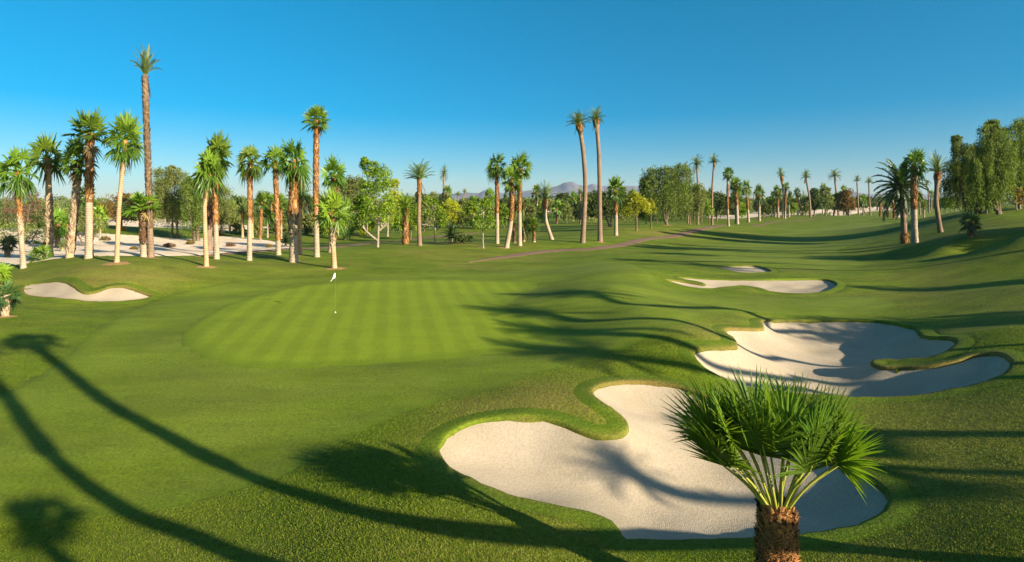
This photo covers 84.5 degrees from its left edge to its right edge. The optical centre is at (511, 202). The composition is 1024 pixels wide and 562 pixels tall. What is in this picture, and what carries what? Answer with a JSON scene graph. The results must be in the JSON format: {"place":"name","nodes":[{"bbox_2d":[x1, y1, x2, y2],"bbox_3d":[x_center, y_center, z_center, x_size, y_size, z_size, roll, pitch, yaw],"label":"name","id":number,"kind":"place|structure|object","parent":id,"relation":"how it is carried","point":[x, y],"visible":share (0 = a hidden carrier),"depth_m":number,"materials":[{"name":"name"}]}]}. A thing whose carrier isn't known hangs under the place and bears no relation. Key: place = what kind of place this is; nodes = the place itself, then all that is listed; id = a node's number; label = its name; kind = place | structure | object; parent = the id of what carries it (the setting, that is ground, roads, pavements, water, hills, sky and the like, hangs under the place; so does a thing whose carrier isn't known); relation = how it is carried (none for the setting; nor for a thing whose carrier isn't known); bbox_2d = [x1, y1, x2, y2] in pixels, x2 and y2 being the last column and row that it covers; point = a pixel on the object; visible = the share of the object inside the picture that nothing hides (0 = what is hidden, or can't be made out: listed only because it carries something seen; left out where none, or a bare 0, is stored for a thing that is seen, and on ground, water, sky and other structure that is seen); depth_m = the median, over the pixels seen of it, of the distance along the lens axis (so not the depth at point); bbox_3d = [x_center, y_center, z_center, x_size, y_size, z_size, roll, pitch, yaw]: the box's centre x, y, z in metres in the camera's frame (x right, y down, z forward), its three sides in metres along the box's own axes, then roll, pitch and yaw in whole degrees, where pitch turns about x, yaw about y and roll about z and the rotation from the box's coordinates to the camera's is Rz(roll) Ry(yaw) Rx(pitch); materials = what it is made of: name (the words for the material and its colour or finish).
{"place":"outdoors","nodes":[
{"label":"outdoors","id":0,"kind":"place"},
{"bbox_2d":[13,217,266,230],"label":"desert sand","id":1,"kind":"structure","parent":0,"point":[134,223],"depth_m":147.40,"materials":[{"name":"beige sand"}]},
{"bbox_2d":[0,228,288,265],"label":"desert sand","id":2,"kind":"structure","parent":0,"point":[127,243],"depth_m":75.93,"materials":[{"name":"beige sand"}]},
{"bbox_2d":[0,233,18,256],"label":"fan palm","id":3,"kind":"object","parent":2,"relation":"on","point":[7,248],"visible":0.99,"depth_m":58.39,"materials":[{"name":"green plant"}]},
{"bbox_2d":[0,218,44,243],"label":"desert bush","id":4,"kind":"object","parent":2,"relation":"on","point":[32,231],"visible":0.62,"depth_m":79.69,"materials":[{"name":"green plant"}]},
{"bbox_2d":[25,244,53,262],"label":"fan palm","id":5,"kind":"object","parent":2,"relation":"on","point":[38,250],"visible":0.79,"depth_m":47.48,"materials":[{"name":"green plant"}]},
{"bbox_2d":[26,130,69,256],"bbox_3d":[-41.011,-0.690,49.877,3.090,11.477,3.430,0,0,0],"label":"fan palm","id":6,"kind":"object","parent":2,"relation":"on","point":[47,161],"visible":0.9,"depth_m":49.62,"materials":[{"name":"green plant"}]},
{"bbox_2d":[42,206,66,247],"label":"fan palm","id":7,"kind":"object","parent":2,"relation":"on","point":[58,213],"visible":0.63,"depth_m":74.73,"materials":[{"name":"green plant"}]},
{"bbox_2d":[58,137,98,257],"bbox_3d":[-35.944,-0.390,46.737,3.295,10.287,3.051,0,0,0],"label":"fan palm","id":8,"kind":"object","parent":2,"relation":"on","point":[76,166],"visible":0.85,"depth_m":46.41,"materials":[{"name":"green plant"}]},
{"bbox_2d":[77,205,107,245],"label":"desert bush","id":9,"kind":"object","parent":2,"relation":"on","point":[81,224],"visible":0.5,"depth_m":77.86,"materials":[{"name":"green plant"}]},
{"bbox_2d":[193,168,225,249],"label":"fan palm","id":10,"kind":"object","parent":2,"relation":"on","point":[209,223],"visible":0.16,"depth_m":65.69,"materials":[{"name":"green plant"}]},
{"bbox_2d":[253,189,268,239],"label":"fan palm","id":11,"kind":"object","parent":2,"relation":"on","point":[261,197],"visible":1,"depth_m":88.07,"materials":[{"name":"green plant"}]},
{"bbox_2d":[194,233,474,256],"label":"cart path","id":12,"kind":"structure","parent":0,"point":[239,252],"depth_m":65.83,"materials":[{"name":"concrete"}]},
{"bbox_2d":[0,203,1023,561],"bbox_3d":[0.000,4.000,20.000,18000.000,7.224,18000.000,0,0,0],"label":"ground","id":13,"kind":"structure","parent":0,"point":[948,281],"depth_m":21.51,"materials":[{"name":"green plant"}]},
{"bbox_2d":[0,260,14,285],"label":"fan palm","id":14,"kind":"object","parent":13,"relation":"on","point":[5,274],"visible":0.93,"depth_m":39.31,"materials":[{"name":"green plant"}]},
{"bbox_2d":[0,315,16,317],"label":"mulch ring","id":15,"kind":"object","parent":13,"relation":"on","point":[7,316],"visible":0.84,"depth_m":29.90,"materials":[{"name":"soil"}]},
{"bbox_2d":[0,281,24,315],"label":"fan palm","id":16,"kind":"object","parent":15,"relation":"on","point":[7,304],"visible":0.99,"depth_m":29.89,"materials":[{"name":"green plant"}]},
{"bbox_2d":[0,144,39,268],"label":"fan palm","id":17,"kind":"object","parent":13,"relation":"on","point":[17,177],"visible":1,"depth_m":44.53,"materials":[{"name":"green plant"}]},
{"bbox_2d":[0,181,44,230],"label":"tree","id":18,"kind":"object","parent":13,"relation":"on","point":[27,209],"visible":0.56,"depth_m":94.87,"materials":[{"name":"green plant"}]},
{"bbox_2d":[24,203,57,227],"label":"tree","id":19,"kind":"object","parent":13,"relation":"on","point":[38,218],"visible":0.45,"depth_m":104.27,"materials":[{"name":"green plant"}]},
{"bbox_2d":[60,107,112,258],"bbox_3d":[-34.179,-1.590,45.525,3.612,12.500,3.706,0,0,0],"label":"fan palm","id":20,"kind":"object","parent":13,"relation":"on","point":[92,122],"visible":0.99,"depth_m":45.29,"materials":[{"name":"green plant"}]},
{"bbox_2d":[11,277,162,304],"bbox_3d":[-28.864,5.825,36.979,12.282,1.293,3.825,0,0,15],"label":"sand bunker","id":21,"kind":"object","parent":13,"relation":"on","point":[60,289],"visible":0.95,"depth_m":36.91,"materials":[{"name":"beige sand"}]},
{"bbox_2d":[93,205,110,237],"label":"fan palm","id":22,"kind":"object","parent":13,"relation":"on","point":[100,210],"visible":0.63,"depth_m":87.92,"materials":[{"name":"green plant"}]},
{"bbox_2d":[102,261,130,264],"bbox_3d":[-29.809,4.617,42.603,1.849,0.172,1.903,0,0,0],"label":"mulch ring","id":23,"kind":"object","parent":13,"relation":"on","point":[117,263],"visible":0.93,"depth_m":42.33,"materials":[{"name":"soil"}]},
{"bbox_2d":[102,109,145,262],"bbox_3d":[-29.399,-1.242,42.659,2.809,11.973,2.831,0,0,-40],"label":"fan palm","id":24,"kind":"object","parent":23,"relation":"on","point":[125,124],"visible":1,"depth_m":42.64,"materials":[{"name":"green plant"}]},
{"bbox_2d":[96,192,138,226],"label":"tree","id":25,"kind":"object","parent":13,"relation":"on","point":[112,212],"visible":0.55,"depth_m":99.36,"materials":[{"name":"green plant"}]},
{"bbox_2d":[121,190,162,256],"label":"fan palm","id":26,"kind":"object","parent":13,"relation":"on","point":[138,197],"visible":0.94,"depth_m":46.98,"materials":[{"name":"green plant"}]},
{"bbox_2d":[130,42,162,257],"bbox_3d":[-30.989,-4.291,47.307,2.668,18.197,2.399,0,0,37],"label":"date palm","id":27,"kind":"object","parent":13,"relation":"on","point":[145,70],"visible":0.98,"depth_m":47.18,"materials":[{"name":"brown plant"}]},
{"bbox_2d":[151,165,200,237],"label":"tree","id":28,"kind":"object","parent":13,"relation":"on","point":[163,189],"visible":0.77,"depth_m":91.11,"materials":[{"name":"green plant"}]},
{"bbox_2d":[178,173,202,240],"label":"tree","id":29,"kind":"object","parent":13,"relation":"on","point":[194,212],"visible":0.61,"depth_m":87.15,"materials":[{"name":"green plant"}]},
{"bbox_2d":[196,265,217,267],"bbox_3d":[-24.494,5.173,45.022,1.616,0.225,1.600,0,0,34],"label":"mulch ring","id":30,"kind":"object","parent":13,"relation":"on","point":[201,266],"visible":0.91,"depth_m":44.79,"materials":[{"name":"soil"}]},
{"bbox_2d":[191,146,224,266],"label":"fan palm","id":31,"kind":"object","parent":30,"relation":"on","point":[210,177],"visible":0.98,"depth_m":44.91,"materials":[{"name":"green plant"}]},
{"bbox_2d":[194,130,233,258],"bbox_3d":[-26.528,-0.733,50.157,3.249,11.907,3.150,0,0,0],"label":"fan palm","id":32,"kind":"object","parent":13,"relation":"on","point":[219,144],"visible":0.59,"depth_m":50.01,"materials":[{"name":"green plant"}]},
{"bbox_2d":[212,182,238,233],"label":"tree","id":33,"kind":"object","parent":13,"relation":"on","point":[227,206],"visible":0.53,"depth_m":97.77,"materials":[{"name":"green plant"}]},
{"bbox_2d":[235,199,246,237],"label":"date palm","id":34,"kind":"object","parent":13,"relation":"on","point":[243,211],"visible":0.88,"depth_m":92.59,"materials":[{"name":"plant"}]},
{"bbox_2d":[235,144,264,260],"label":"fan palm","id":35,"kind":"object","parent":13,"relation":"on","point":[250,173],"visible":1,"depth_m":50.74,"materials":[{"name":"green plant"}]},
{"bbox_2d":[263,207,274,237],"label":"fan palm","id":36,"kind":"object","parent":13,"relation":"on","point":[268,213],"visible":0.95,"depth_m":91.75,"materials":[{"name":"green plant"}]},
{"bbox_2d":[258,144,289,254],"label":"fan palm","id":37,"kind":"object","parent":13,"relation":"on","point":[275,153],"visible":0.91,"depth_m":56.37,"materials":[{"name":"green plant"}]},
{"bbox_2d":[277,137,312,262],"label":"fan palm","id":38,"kind":"object","parent":13,"relation":"on","point":[295,171],"visible":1,"depth_m":51.28,"materials":[{"name":"green plant"}]},
{"bbox_2d":[286,178,310,254],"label":"date palm","id":39,"kind":"object","parent":13,"relation":"on","point":[300,204],"visible":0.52,"depth_m":57.47,"materials":[{"name":"beige plant"}]},
{"bbox_2d":[302,192,312,233],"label":"fan palm","id":40,"kind":"object","parent":13,"relation":"on","point":[307,208],"visible":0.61,"depth_m":103.72,"materials":[{"name":"green plant"}]},
{"bbox_2d":[301,213,320,233],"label":"bush","id":41,"kind":"object","parent":13,"relation":"on","point":[306,223],"visible":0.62,"depth_m":101.80,"materials":[{"name":"green plant"}]},
{"bbox_2d":[300,103,330,256],"bbox_3d":[-19.522,-2.124,55.715,2.924,15.429,3.412,0,0,19],"label":"fan palm","id":42,"kind":"object","parent":13,"relation":"on","point":[315,111],"visible":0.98,"depth_m":55.61,"materials":[{"name":"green plant"}]},
{"bbox_2d":[319,154,348,252],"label":"fan palm","id":43,"kind":"object","parent":13,"relation":"on","point":[336,180],"visible":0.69,"depth_m":59.75,"materials":[{"name":"green plant"}]},
{"bbox_2d":[326,267,345,269],"bbox_3d":[-15.160,5.670,48.290,1.806,0.123,1.816,0,0,23],"label":"mulch ring","id":44,"kind":"object","parent":13,"relation":"on","point":[329,268],"visible":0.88,"depth_m":48.05,"materials":[{"name":"soil"}]},
{"bbox_2d":[311,185,351,267],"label":"fan palm","id":45,"kind":"object","parent":44,"relation":"on","point":[333,224],"visible":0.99,"depth_m":48.07,"materials":[{"name":"green plant"}]},
{"bbox_2d":[339,194,354,240],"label":"tree","id":46,"kind":"object","parent":13,"relation":"on","point":[348,230],"visible":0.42,"depth_m":91.02,"materials":[{"name":"green plant"}]},
{"bbox_2d":[338,174,369,233],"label":"tree","id":47,"kind":"object","parent":13,"relation":"on","point":[351,190],"visible":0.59,"depth_m":104.44,"materials":[{"name":"green plant"}]},
{"bbox_2d":[181,279,561,368],"bbox_3d":[-7.383,6.148,32.645,19.776,0.545,22.607,0,0,0],"label":"putting green","id":48,"kind":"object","parent":13,"relation":"on","point":[369,322],"visible":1,"depth_m":28.05,"materials":[{"name":"green plant"}]},
{"bbox_2d":[350,156,395,246],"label":"tree","id":49,"kind":"object","parent":13,"relation":"on","point":[368,209],"visible":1,"depth_m":65.81,"materials":[{"name":"green plant"}]},
{"bbox_2d":[376,178,401,236],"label":"tree","id":50,"kind":"object","parent":13,"relation":"on","point":[395,182],"visible":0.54,"depth_m":100.98,"materials":[{"name":"green plant"}]},
{"bbox_2d":[394,190,415,243],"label":"date palm","id":51,"kind":"object","parent":13,"relation":"on","point":[405,211],"visible":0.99,"depth_m":71.57,"materials":[{"name":"plant"}]},
{"bbox_2d":[403,157,434,245],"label":"date palm","id":52,"kind":"object","parent":13,"relation":"on","point":[418,176],"visible":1,"depth_m":69.06,"materials":[{"name":"green plant"}]},
{"bbox_2d":[422,196,447,243],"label":"sapling","id":53,"kind":"object","parent":13,"relation":"on","point":[433,201],"visible":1,"depth_m":72.83,"materials":[{"name":"green plant"}]},
{"bbox_2d":[430,207,448,229],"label":"bush","id":54,"kind":"object","parent":13,"relation":"on","point":[441,223],"visible":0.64,"depth_m":126.81,"materials":[{"name":"green plant"}]},
{"bbox_2d":[0,261,894,520],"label":"fairway","id":55,"kind":"structure","parent":13,"relation":"on","point":[140,409],"depth_m":19.22,"materials":[{"name":"green plant"}]},
{"bbox_2d":[441,218,461,243],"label":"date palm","id":56,"kind":"object","parent":13,"relation":"on","point":[451,231],"visible":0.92,"depth_m":72.77,"materials":[{"name":"green plant"}]},
{"bbox_2d":[443,201,460,226],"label":"bush","id":57,"kind":"object","parent":13,"relation":"on","point":[450,214],"visible":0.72,"depth_m":135.78,"materials":[{"name":"yellow plant"}]},
{"bbox_2d":[461,200,481,227],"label":"bush","id":58,"kind":"object","parent":13,"relation":"on","point":[470,208],"visible":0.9,"depth_m":135.00,"materials":[{"name":"green plant"}]},
{"bbox_2d":[471,196,497,247],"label":"sapling","id":59,"kind":"object","parent":13,"relation":"on","point":[484,201],"visible":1,"depth_m":67.92,"materials":[{"name":"green plant"}]},
{"bbox_2d":[485,152,506,243],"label":"fan palm","id":60,"kind":"object","parent":13,"relation":"on","point":[497,168],"visible":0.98,"depth_m":73.66,"materials":[{"name":"green plant"}]},
{"bbox_2d":[499,202,508,227],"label":"bush","id":61,"kind":"object","parent":13,"relation":"on","point":[504,213],"visible":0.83,"depth_m":133.59,"materials":[{"name":"green plant"}]},
{"bbox_2d":[0,194,1023,209],"bbox_3d":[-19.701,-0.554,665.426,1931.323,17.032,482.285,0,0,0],"label":"treeline","id":62,"kind":"object","parent":13,"relation":"on","point":[58,200],"visible":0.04,"depth_m":539.28,"materials":[{"name":"green plant"}]},
{"bbox_2d":[508,150,532,245],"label":"fan palm","id":63,"kind":"object","parent":13,"relation":"on","point":[522,160],"visible":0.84,"depth_m":72.40,"materials":[{"name":"green plant"}]},
{"bbox_2d":[515,206,531,241],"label":"date palm","id":64,"kind":"object","parent":13,"relation":"on","point":[524,227],"visible":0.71,"depth_m":77.26,"materials":[{"name":"plant"}]},
{"bbox_2d":[522,198,535,226],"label":"bush","id":65,"kind":"object","parent":13,"relation":"on","point":[529,210],"visible":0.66,"depth_m":136.00,"materials":[{"name":"green plant"}]},
{"bbox_2d":[527,216,540,241],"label":"fan palm","id":66,"kind":"object","parent":13,"relation":"on","point":[532,222],"visible":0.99,"depth_m":76.62,"materials":[{"name":"green plant"}]},
{"bbox_2d":[535,180,557,239],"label":"date palm","id":67,"kind":"object","parent":13,"relation":"on","point":[545,197],"visible":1,"depth_m":79.87,"materials":[{"name":"green plant"}]},
{"bbox_2d":[550,198,562,223],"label":"fan palm","id":68,"kind":"object","parent":13,"relation":"on","point":[558,203],"visible":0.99,"depth_m":160.58,"materials":[{"name":"green plant"}]},
{"bbox_2d":[560,200,574,222],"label":"bush","id":69,"kind":"object","parent":13,"relation":"on","point":[566,208],"visible":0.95,"depth_m":164.92,"materials":[{"name":"green plant"}]},
{"bbox_2d":[566,109,591,242],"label":"date palm","id":70,"kind":"object","parent":13,"relation":"on","point":[579,123],"visible":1,"depth_m":75.53,"materials":[{"name":"brown plant"}]},
{"bbox_2d":[588,105,606,241],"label":"date palm","id":71,"kind":"object","parent":13,"relation":"on","point":[597,120],"visible":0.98,"depth_m":79.06,"materials":[{"name":"brown plant"}]},
{"bbox_2d":[587,189,621,226],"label":"tree","id":72,"kind":"object","parent":13,"relation":"on","point":[607,209],"visible":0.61,"depth_m":112.94,"materials":[{"name":"green plant"}]},
{"bbox_2d":[606,175,626,235],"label":"fan palm","id":73,"kind":"object","parent":13,"relation":"on","point":[615,196],"visible":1,"depth_m":88.69,"materials":[{"name":"green plant"}]},
{"bbox_2d":[618,191,651,230],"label":"tree","id":74,"kind":"object","parent":13,"relation":"on","point":[635,197],"visible":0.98,"depth_m":100.78,"materials":[{"name":"yellow plant"}]},
{"bbox_2d":[638,162,694,224],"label":"tree","id":75,"kind":"object","parent":13,"relation":"on","point":[673,180],"visible":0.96,"depth_m":116.69,"materials":[{"name":"green plant"}]},
{"bbox_2d":[416,374,921,553],"bbox_3d":[3.918,6.664,14.233,10.994,1.323,9.949,0,0,-37],"label":"sand bunker","id":76,"kind":"object","parent":13,"relation":"on","point":[636,476],"visible":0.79,"depth_m":14.05,"materials":[{"name":"beige sand"}]},
{"bbox_2d":[673,182,708,223],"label":"tree","id":77,"kind":"object","parent":13,"relation":"on","point":[697,193],"visible":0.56,"depth_m":127.11,"materials":[{"name":"green plant"}]},
{"bbox_2d":[708,153,718,224],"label":"date palm","id":78,"kind":"object","parent":13,"relation":"on","point":[714,159],"visible":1,"depth_m":149.78,"materials":[{"name":"brown plant"}]},
{"bbox_2d":[706,190,730,220],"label":"tree","id":79,"kind":"object","parent":13,"relation":"on","point":[719,202],"visible":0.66,"depth_m":188.41,"materials":[{"name":"green plant"}]},
{"bbox_2d":[722,166,734,225],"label":"fan palm","id":80,"kind":"object","parent":13,"relation":"on","point":[726,173],"visible":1,"depth_m":121.42,"materials":[{"name":"green plant"}]},
{"bbox_2d":[729,176,742,223],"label":"fan palm","id":81,"kind":"object","parent":13,"relation":"on","point":[734,186],"visible":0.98,"depth_m":167.61,"materials":[{"name":"green plant"}]},
{"bbox_2d":[703,265,777,273],"bbox_3d":[20.046,5.870,48.780,5.986,0.367,6.508,0,0,0],"label":"sand bunker","id":82,"kind":"object","parent":13,"relation":"on","point":[749,269],"visible":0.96,"depth_m":49.66,"materials":[{"name":"beige sand"}]},
{"bbox_2d":[741,179,752,221],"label":"fan palm","id":83,"kind":"object","parent":13,"relation":"on","point":[746,191],"visible":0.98,"depth_m":178.21,"materials":[{"name":"green plant"}]},
{"bbox_2d":[658,275,845,294],"bbox_3d":[17.442,5.881,40.424,14.459,1.018,6.867,0,0,0],"label":"sand bunker","id":84,"kind":"object","parent":13,"relation":"on","point":[811,286],"visible":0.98,"depth_m":41.57,"materials":[{"name":"beige sand"}]},
{"bbox_2d":[753,183,765,220],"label":"fan palm","id":85,"kind":"object","parent":13,"relation":"on","point":[760,198],"visible":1,"depth_m":182.49,"materials":[{"name":"green plant"}]},
{"bbox_2d":[662,365,887,561],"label":"fan palm","id":86,"kind":"object","parent":13,"relation":"on","point":[815,436],"visible":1,"depth_m":8.09,"materials":[{"name":"green plant"}]},
{"bbox_2d":[659,221,892,269],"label":"fairway","id":87,"kind":"structure","parent":13,"relation":"on","point":[814,249],"depth_m":69.21,"materials":[{"name":"green plant"}]},
{"bbox_2d":[800,187,829,215],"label":"tree","id":88,"kind":"object","parent":13,"relation":"on","point":[817,198],"visible":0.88,"depth_m":229.18,"materials":[{"name":"green plant"}]},
{"bbox_2d":[820,186,836,215],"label":"tree","id":89,"kind":"object","parent":13,"relation":"on","point":[827,195],"visible":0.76,"depth_m":238.99,"materials":[{"name":"green plant"}]},
{"bbox_2d":[836,188,856,215],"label":"tree","id":90,"kind":"object","parent":13,"relation":"on","point":[846,201],"visible":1,"depth_m":239.08,"materials":[{"name":"brown plant"}]},
{"bbox_2d":[677,317,1023,402],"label":"sand bunker","id":91,"kind":"object","parent":13,"relation":"on","point":[854,354],"visible":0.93,"depth_m":22.51,"materials":[{"name":"beige sand"}]},
{"bbox_2d":[872,158,931,243],"bbox_3d":[41.972,-0.142,60.790,5.941,9.556,5.206,0,0,0],"label":"date palm","id":92,"kind":"object","parent":13,"relation":"on","point":[899,191],"visible":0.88,"depth_m":60.60,"materials":[{"name":"green plant"}]},
{"bbox_2d":[898,146,929,243],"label":"fan palm","id":93,"kind":"object","parent":13,"relation":"on","point":[914,158],"visible":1,"depth_m":57.95,"materials":[{"name":"green plant"}]},
{"bbox_2d":[927,150,950,232],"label":"date palm","id":94,"kind":"object","parent":13,"relation":"on","point":[937,173],"visible":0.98,"depth_m":62.53,"materials":[{"name":"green plant"}]},
{"bbox_2d":[939,134,990,214],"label":"tree","id":95,"kind":"object","parent":13,"relation":"on","point":[956,181],"visible":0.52,"depth_m":80.99,"materials":[{"name":"green plant"}]},
{"bbox_2d":[957,212,983,237],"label":"fan palm","id":96,"kind":"object","parent":13,"relation":"on","point":[968,228],"visible":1,"depth_m":51.00,"materials":[{"name":"green plant"}]},
{"bbox_2d":[962,118,1022,214],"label":"tree","id":97,"kind":"object","parent":13,"relation":"on","point":[990,169],"visible":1,"depth_m":74.42,"materials":[{"name":"green plant"}]},
{"bbox_2d":[996,117,1023,208],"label":"tree","id":98,"kind":"object","parent":13,"relation":"on","point":[1017,127],"visible":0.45,"depth_m":79.06,"materials":[{"name":"green plant"}]},
{"bbox_2d":[1005,187,1023,209],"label":"tree","id":99,"kind":"object","parent":13,"relation":"on","point":[1020,202],"visible":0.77,"depth_m":78.65,"materials":[{"name":"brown plant"}]},
{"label":"mulch ring","id":100,"kind":"structure","parent":13,"relation":"on","visible":0},
{"bbox_2d":[500,164,521,247],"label":"fan palm","id":101,"kind":"object","parent":100,"relation":"on","point":[510,187],"visible":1,"depth_m":69.32,"materials":[{"name":"green plant"}]},
{"bbox_2d":[0,0,1023,200],"label":"sky","id":102,"kind":"structure","parent":0,"point":[762,86],"materials":[{"name":"blue"}]},
{"bbox_2d":[379,182,788,201],"bbox_3d":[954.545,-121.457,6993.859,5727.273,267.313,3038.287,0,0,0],"label":"mountains","id":103,"kind":"structure","parent":0,"point":[569,187],"depth_m":6697.15,"materials":[{"name":"grey stone"}]},
{"bbox_2d":[468,218,823,262],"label":"cart path","id":104,"kind":"structure","parent":0,"point":[630,242],"depth_m":77.16,"materials":[{"name":"concrete"}]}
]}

